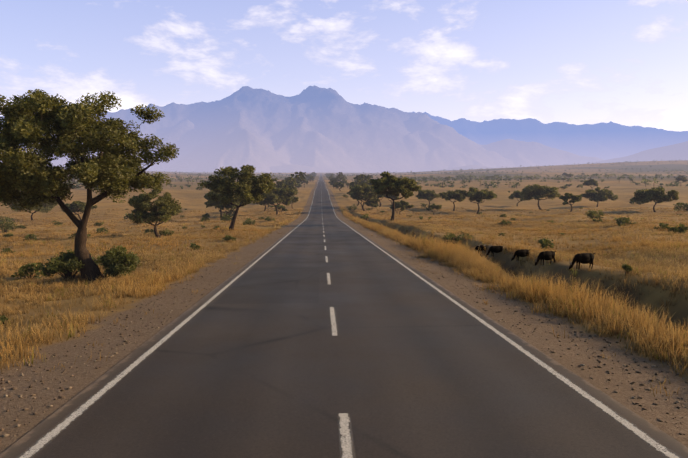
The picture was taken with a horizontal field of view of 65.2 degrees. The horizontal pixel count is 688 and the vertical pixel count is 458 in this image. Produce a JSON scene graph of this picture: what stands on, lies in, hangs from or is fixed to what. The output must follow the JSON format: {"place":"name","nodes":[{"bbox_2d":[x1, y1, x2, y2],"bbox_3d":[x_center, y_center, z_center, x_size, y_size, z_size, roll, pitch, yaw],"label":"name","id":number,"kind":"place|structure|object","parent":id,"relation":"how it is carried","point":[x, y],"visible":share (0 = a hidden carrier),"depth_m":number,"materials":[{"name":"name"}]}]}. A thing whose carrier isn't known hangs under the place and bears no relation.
{"place":"outdoors","nodes":[
{"label":"outdoors","id":0,"kind":"place"},
{"bbox_2d":[0,85,602,172],"bbox_3d":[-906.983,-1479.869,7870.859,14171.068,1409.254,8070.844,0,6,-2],"label":"mountain massif","id":1,"kind":"structure","parent":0,"point":[262,130],"depth_m":7314.48,"materials":[{"name":"stone"}]},
{"bbox_2d":[0,174,687,457],"bbox_3d":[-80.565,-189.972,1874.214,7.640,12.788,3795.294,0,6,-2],"label":"asphalt road","id":2,"kind":"structure","parent":0,"point":[257,359],"depth_m":8.24,"materials":[{"name":"grey asphalt"}]},
{"bbox_2d":[20,176,678,457],"bbox_3d":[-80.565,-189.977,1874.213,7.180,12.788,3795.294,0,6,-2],"label":"road markings","id":3,"kind":"object","parent":2,"relation":"on","point":[346,447],"depth_m":7.86,"materials":[{"name":"paint"}]},
{"bbox_2d":[0,160,687,453],"bbox_3d":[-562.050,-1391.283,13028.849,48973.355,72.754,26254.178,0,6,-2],"label":"ground","id":4,"kind":"structure","parent":0,"point":[192,198],"depth_m":19.05,"materials":[{"name":"brown soil"}]},
{"bbox_2d":[0,315,7,324],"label":"bush","id":5,"kind":"object","parent":4,"relation":"on","point":[2,319],"visible":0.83,"depth_m":13.36,"materials":[{"name":"green plant"}]},
{"bbox_2d":[0,248,14,253],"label":"field shrub","id":6,"kind":"object","parent":4,"relation":"on","point":[5,250],"visible":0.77,"depth_m":37.09,"materials":[{"name":"green plant"}]},
{"bbox_2d":[2,233,12,236],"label":"field shrub","id":7,"kind":"object","parent":4,"relation":"on","point":[7,235],"visible":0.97,"depth_m":59.63,"materials":[{"name":"green plant"}]},
{"bbox_2d":[0,216,17,232],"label":"bush","id":8,"kind":"object","parent":4,"relation":"on","point":[7,226],"visible":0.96,"depth_m":71.15,"materials":[{"name":"green plant"}]},
{"bbox_2d":[11,262,45,279],"bbox_3d":[-13.424,1.795,23.035,1.488,0.735,0.961,-2,6,-17],"label":"field shrub","id":9,"kind":"object","parent":4,"relation":"on","point":[23,272],"visible":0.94,"depth_m":22.91,"materials":[{"name":"green plant"}]},
{"bbox_2d":[23,234,37,240],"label":"field shrub","id":10,"kind":"object","parent":4,"relation":"on","point":[30,236],"visible":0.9,"depth_m":53.66,"materials":[{"name":"green plant"}]},
{"bbox_2d":[3,196,58,219],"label":"tree","id":11,"kind":"object","parent":4,"relation":"on","point":[46,207],"visible":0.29,"depth_m":133.07,"materials":[{"name":"green plant"}]},
{"bbox_2d":[39,249,83,279],"bbox_3d":[-11.037,1.461,21.375,1.985,1.211,1.989,0,6,-2],"label":"bush","id":12,"kind":"object","parent":4,"relation":"on","point":[67,264],"visible":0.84,"depth_m":21.06,"materials":[{"name":"green plant"}]},
{"bbox_2d":[60,201,96,220],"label":"tree","id":13,"kind":"object","parent":4,"relation":"on","point":[76,206],"visible":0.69,"depth_m":107.05,"materials":[{"name":"green plant"}]},
{"bbox_2d":[0,89,178,280],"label":"tree","id":14,"kind":"object","parent":4,"relation":"on","point":[36,117],"visible":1,"depth_m":19.82,"materials":[{"name":"green plant"}]},
{"bbox_2d":[90,253,102,265],"bbox_3d":[-12.351,1.545,26.439,1.345,0.882,1.503,2,6,19],"label":"field shrub","id":15,"kind":"object","parent":4,"relation":"on","point":[98,261],"visible":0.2,"depth_m":26.34,"materials":[{"name":"green plant"}]},
{"bbox_2d":[96,227,107,232],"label":"field shrub","id":16,"kind":"object","parent":4,"relation":"on","point":[101,229],"visible":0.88,"depth_m":68.07,"materials":[{"name":"green plant"}]},
{"bbox_2d":[100,245,140,277],"bbox_3d":[-8.998,1.331,21.489,1.662,1.374,1.661,0,6,-2],"label":"bush","id":17,"kind":"object","parent":4,"relation":"on","point":[113,259],"visible":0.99,"depth_m":21.27,"materials":[{"name":"green plant"}]},
{"bbox_2d":[144,229,154,233],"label":"field shrub","id":18,"kind":"object","parent":4,"relation":"on","point":[148,230],"visible":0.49,"depth_m":57.16,"materials":[{"name":"green plant"}]},
{"bbox_2d":[128,186,180,237],"bbox_3d":[-17.959,-1.625,51.054,4.963,5.286,5.213,0,6,-2],"label":"tree","id":19,"kind":"object","parent":4,"relation":"on","point":[165,207],"visible":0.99,"depth_m":49.55,"materials":[{"name":"green plant"}]},
{"bbox_2d":[160,228,174,235],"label":"bush","id":20,"kind":"object","parent":4,"relation":"on","point":[165,233],"visible":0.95,"depth_m":52.63,"materials":[{"name":"green plant"}]},
{"bbox_2d":[190,243,199,249],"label":"bush","id":21,"kind":"object","parent":4,"relation":"on","point":[194,246],"visible":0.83,"depth_m":37.81,"materials":[{"name":"green plant"}]},
{"bbox_2d":[202,213,209,220],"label":"bush","id":22,"kind":"object","parent":4,"relation":"on","point":[206,215],"visible":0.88,"depth_m":113.00,"materials":[{"name":"green plant"}]},
{"bbox_2d":[204,190,221,217],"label":"roadside tree","id":23,"kind":"object","parent":4,"relation":"on","point":[206,197],"visible":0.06,"depth_m":134.04,"materials":[{"name":"green plant"}]},
{"bbox_2d":[220,213,232,220],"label":"bush","id":24,"kind":"object","parent":4,"relation":"on","point":[227,217],"visible":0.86,"depth_m":114.11,"materials":[{"name":"green plant"}]},
{"bbox_2d":[207,191,247,220],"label":"tree","id":25,"kind":"object","parent":4,"relation":"on","point":[211,203],"visible":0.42,"depth_m":112.54,"materials":[{"name":"green plant"}]},
{"bbox_2d":[222,235,235,240],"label":"bush","id":26,"kind":"object","parent":4,"relation":"on","point":[228,237],"visible":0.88,"depth_m":43.61,"materials":[{"name":"green plant"}]},
{"bbox_2d":[197,164,275,229],"bbox_3d":[-11.378,-3.377,59.638,8.105,7.642,6.852,2,6,21],"label":"tree","id":27,"kind":"object","parent":4,"relation":"on","point":[250,189],"visible":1,"depth_m":58.00,"materials":[{"name":"green plant"}]},
{"bbox_2d":[244,218,254,224],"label":"bush","id":28,"kind":"object","parent":4,"relation":"on","point":[249,221],"visible":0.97,"depth_m":74.38,"materials":[{"name":"green plant"}]},
{"bbox_2d":[256,186,296,214],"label":"tree","id":29,"kind":"object","parent":4,"relation":"on","point":[284,196],"visible":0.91,"depth_m":141.42,"materials":[{"name":"green plant"}]},
{"bbox_2d":[273,178,284,186],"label":"roadside tree","id":30,"kind":"object","parent":4,"relation":"on","point":[278,182],"visible":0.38,"depth_m":233.01,"materials":[{"name":"green plant"}]},
{"bbox_2d":[273,205,287,211],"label":"roadside bush","id":31,"kind":"object","parent":4,"relation":"on","point":[279,207],"visible":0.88,"depth_m":153.40,"materials":[{"name":"green plant"}]},
{"bbox_2d":[276,184,296,190],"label":"roadside tree","id":32,"kind":"object","parent":4,"relation":"on","point":[283,186],"visible":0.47,"depth_m":194.94,"materials":[{"name":"green plant"}]},
{"bbox_2d":[285,177,297,185],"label":"roadside tree","id":33,"kind":"object","parent":4,"relation":"on","point":[293,183],"visible":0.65,"depth_m":252.86,"materials":[{"name":"green plant"}]},
{"bbox_2d":[289,196,298,208],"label":"roadside tree","id":34,"kind":"object","parent":4,"relation":"on","point":[294,199],"visible":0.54,"depth_m":166.16,"materials":[{"name":"green plant"}]},
{"bbox_2d":[290,171,305,187],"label":"roadside tree","id":35,"kind":"object","parent":4,"relation":"on","point":[301,177],"visible":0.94,"depth_m":295.23,"materials":[{"name":"green plant"}]},
{"bbox_2d":[328,178,337,187],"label":"roadside tree","id":36,"kind":"object","parent":4,"relation":"on","point":[332,181],"visible":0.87,"depth_m":389.26,"materials":[{"name":"green plant"}]},
{"bbox_2d":[333,182,343,190],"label":"roadside tree","id":37,"kind":"object","parent":4,"relation":"on","point":[339,184],"visible":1,"depth_m":295.64,"materials":[{"name":"green plant"}]},
{"bbox_2d":[0,206,687,398],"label":"dry grass","id":38,"kind":"structure","parent":4,"relation":"on","point":[568,301],"depth_m":22.85,"materials":[{"name":"yellow plant"}]},
{"bbox_2d":[0,251,687,443],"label":"shoulder gravel","id":39,"kind":"structure","parent":4,"relation":"on","point":[69,387],"depth_m":10.26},
{"bbox_2d":[349,179,360,186],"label":"roadside tree","id":40,"kind":"object","parent":4,"relation":"on","point":[351,184],"visible":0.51,"depth_m":243.60,"materials":[{"name":"green plant"}]},
{"bbox_2d":[350,192,365,205],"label":"roadside tree","id":41,"kind":"object","parent":4,"relation":"on","point":[351,194],"visible":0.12,"depth_m":168.36,"materials":[{"name":"green plant"}]},
{"bbox_2d":[353,174,370,181],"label":"roadside tree","id":42,"kind":"object","parent":4,"relation":"on","point":[362,177],"visible":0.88,"depth_m":329.12,"materials":[{"name":"green plant"}]},
{"bbox_2d":[360,213,368,219],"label":"bush","id":43,"kind":"object","parent":4,"relation":"on","point":[363,216],"visible":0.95,"depth_m":103.24,"materials":[{"name":"green plant"}]},
{"bbox_2d":[352,183,378,210],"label":"tree","id":44,"kind":"object","parent":4,"relation":"on","point":[364,189],"visible":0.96,"depth_m":148.81,"materials":[{"name":"green plant"}]},
{"bbox_2d":[364,196,379,208],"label":"bush","id":45,"kind":"object","parent":4,"relation":"on","point":[374,201],"visible":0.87,"depth_m":159.57,"materials":[{"name":"green plant"}]},
{"bbox_2d":[59,159,687,188],"bbox_3d":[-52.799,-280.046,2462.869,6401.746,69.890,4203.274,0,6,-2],"label":"scrub bushes","id":46,"kind":"object","parent":4,"relation":"on","point":[463,178],"visible":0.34,"depth_m":647.69,"materials":[{"name":"green plant"}]},
{"bbox_2d":[383,194,398,204],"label":"roadside tree","id":47,"kind":"object","parent":4,"relation":"on","point":[393,196],"visible":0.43,"depth_m":186.33,"materials":[{"name":"green plant"}]},
{"bbox_2d":[369,171,420,220],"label":"tree","id":48,"kind":"object","parent":4,"relation":"on","point":[405,187],"visible":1,"depth_m":77.15,"materials":[{"name":"green plant"}]},
{"bbox_2d":[394,200,413,213],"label":"bush","id":49,"kind":"object","parent":4,"relation":"on","point":[403,204],"visible":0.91,"depth_m":134.94,"materials":[{"name":"green plant"}]},
{"bbox_2d":[416,189,441,204],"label":"tree","id":50,"kind":"object","parent":4,"relation":"on","point":[428,195],"visible":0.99,"depth_m":179.79,"materials":[{"name":"green plant"}]},
{"bbox_2d":[425,204,441,214],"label":"tree","id":51,"kind":"object","parent":4,"relation":"on","point":[433,206],"visible":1,"depth_m":129.54,"materials":[{"name":"green plant"}]},
{"bbox_2d":[439,189,465,210],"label":"tree","id":52,"kind":"object","parent":4,"relation":"on","point":[454,195],"visible":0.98,"depth_m":156.20,"materials":[{"name":"green plant"}]},
{"bbox_2d":[442,231,472,242],"bbox_3d":[7.743,0.546,36.975,2.219,0.906,2.234,0,6,-2],"label":"bush","id":53,"kind":"object","parent":4,"relation":"on","point":[451,236],"visible":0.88,"depth_m":36.70,"materials":[{"name":"green plant"}]},
{"bbox_2d":[458,187,496,212],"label":"tree","id":54,"kind":"object","parent":4,"relation":"on","point":[476,195],"visible":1,"depth_m":143.48,"materials":[{"name":"green plant"}]},
{"bbox_2d":[474,245,487,252],"bbox_3d":[7.585,1.159,29.882,0.905,0.550,0.277,-1,6,-6],"label":"cow","id":55,"kind":"object","parent":4,"relation":"on","point":[481,247],"visible":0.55,"depth_m":29.79},
{"bbox_2d":[486,246,502,256],"bbox_3d":[7.813,1.157,27.821,0.996,0.605,0.305,-1,6,-9],"label":"cow","id":56,"kind":"object","parent":4,"relation":"on","point":[495,249],"visible":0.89,"depth_m":27.72},
{"bbox_2d":[498,220,510,224],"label":"field shrub","id":57,"kind":"object","parent":4,"relation":"on","point":[504,222],"visible":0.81,"depth_m":65.85,"materials":[{"name":"green plant"}]},
{"bbox_2d":[508,190,523,205],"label":"tree","id":58,"kind":"object","parent":4,"relation":"on","point":[516,194],"visible":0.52,"depth_m":190.79,"materials":[{"name":"green plant"}]},
{"bbox_2d":[511,249,529,261],"bbox_3d":[8.141,1.221,24.735,0.964,0.581,0.293,-1,6,-11],"label":"cow","id":59,"kind":"object","parent":4,"relation":"on","point":[522,252],"visible":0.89,"depth_m":24.63},
{"bbox_2d":[520,184,559,209],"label":"tree","id":60,"kind":"object","parent":4,"relation":"on","point":[529,192],"visible":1,"depth_m":155.55,"materials":[{"name":"green plant"}]},
{"bbox_2d":[535,251,555,265],"bbox_3d":[7.647,1.116,20.396,0.934,0.568,0.286,-2,6,-15],"label":"cow","id":61,"kind":"object","parent":4,"relation":"on","point":[546,255],"visible":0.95,"depth_m":20.29},
{"bbox_2d":[538,238,554,248],"bbox_3d":[11.975,0.876,32.068,1.294,0.686,0.860,-6,8,-42],"label":"field shrub","id":62,"kind":"object","parent":4,"relation":"on","point":[544,242],"visible":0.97,"depth_m":32.01,"materials":[{"name":"green plant"}]},
{"bbox_2d":[559,193,581,211],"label":"tree","id":63,"kind":"object","parent":4,"relation":"on","point":[574,198],"visible":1,"depth_m":130.47,"materials":[{"name":"green plant"}]},
{"bbox_2d":[569,253,594,270],"bbox_3d":[7.965,1.088,17.974,0.955,0.578,0.292,-1,6,-9],"label":"cow","id":64,"kind":"object","parent":4,"relation":"on","point":[582,258],"visible":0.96,"depth_m":17.88},
{"bbox_2d":[582,179,597,187],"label":"tree","id":65,"kind":"object","parent":4,"relation":"on","point":[589,182],"visible":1,"depth_m":302.74,"materials":[{"name":"green plant"}]},
{"bbox_2d":[585,209,603,219],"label":"bush","id":66,"kind":"object","parent":4,"relation":"on","point":[590,214],"visible":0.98,"depth_m":69.88,"materials":[{"name":"green plant"}]},
{"bbox_2d":[581,187,617,206],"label":"tree","id":67,"kind":"object","parent":4,"relation":"on","point":[601,195],"visible":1,"depth_m":179.56,"materials":[{"name":"green plant"}]},
{"bbox_2d":[616,217,635,225],"bbox_3d":[26.288,-0.696,50.401,1.931,0.883,1.382,-1,6,-12],"label":"field shrub","id":68,"kind":"object","parent":4,"relation":"on","point":[624,221],"visible":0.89,"depth_m":50.13,"materials":[{"name":"green plant"}]},
{"bbox_2d":[622,264,632,273],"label":"bush","id":69,"kind":"object","parent":4,"relation":"on","point":[626,266],"visible":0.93,"depth_m":16.30,"materials":[{"name":"green plant"}]},
{"bbox_2d":[631,187,678,211],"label":"tree","id":70,"kind":"object","parent":4,"relation":"on","point":[658,195],"visible":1,"depth_m":127.05,"materials":[{"name":"green plant"}]},
{"bbox_2d":[653,223,670,229],"bbox_3d":[27.052,-0.164,45.416,1.248,0.731,1.407,-2,6,-17],"label":"field shrub","id":71,"kind":"object","parent":4,"relation":"on","point":[662,226],"visible":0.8,"depth_m":45.17,"materials":[{"name":"green plant"}]},
{"bbox_2d":[668,223,687,233],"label":"field shrub","id":72,"kind":"object","parent":4,"relation":"on","point":[680,228],"visible":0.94,"depth_m":41.40,"materials":[{"name":"green plant"}]},
{"bbox_2d":[673,202,687,211],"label":"bush","id":73,"kind":"object","parent":4,"relation":"on","point":[684,206],"visible":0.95,"depth_m":134.29,"materials":[{"name":"green plant"}]},
{"bbox_2d":[675,177,687,182],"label":"tree","id":74,"kind":"object","parent":4,"relation":"on","point":[683,179],"visible":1,"depth_m":415.31,"materials":[{"name":"green plant"}]},
{"bbox_2d":[0,0,687,131],"label":"sky","id":75,"kind":"structure","parent":0,"point":[577,62],"materials":[{"name":"blue"}]},
{"bbox_2d":[270,164,491,172],"bbox_3d":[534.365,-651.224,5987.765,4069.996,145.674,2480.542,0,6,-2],"label":"mountain foothills","id":76,"kind":"structure","parent":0,"point":[291,168],"depth_m":6036.99,"materials":[{"name":"stone"}]},
{"bbox_2d":[409,112,687,159],"bbox_3d":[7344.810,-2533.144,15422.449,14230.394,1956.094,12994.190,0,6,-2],"label":"mountain","id":77,"kind":"structure","parent":0,"point":[606,141],"depth_m":14782.78,"materials":[{"name":"stone"}]},
{"bbox_2d":[589,141,687,163],"bbox_3d":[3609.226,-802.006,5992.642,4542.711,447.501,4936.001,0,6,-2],"label":"hill","id":78,"kind":"structure","parent":0,"point":[674,152],"depth_m":5691.83,"materials":[{"name":"purple stone"}]}
]}

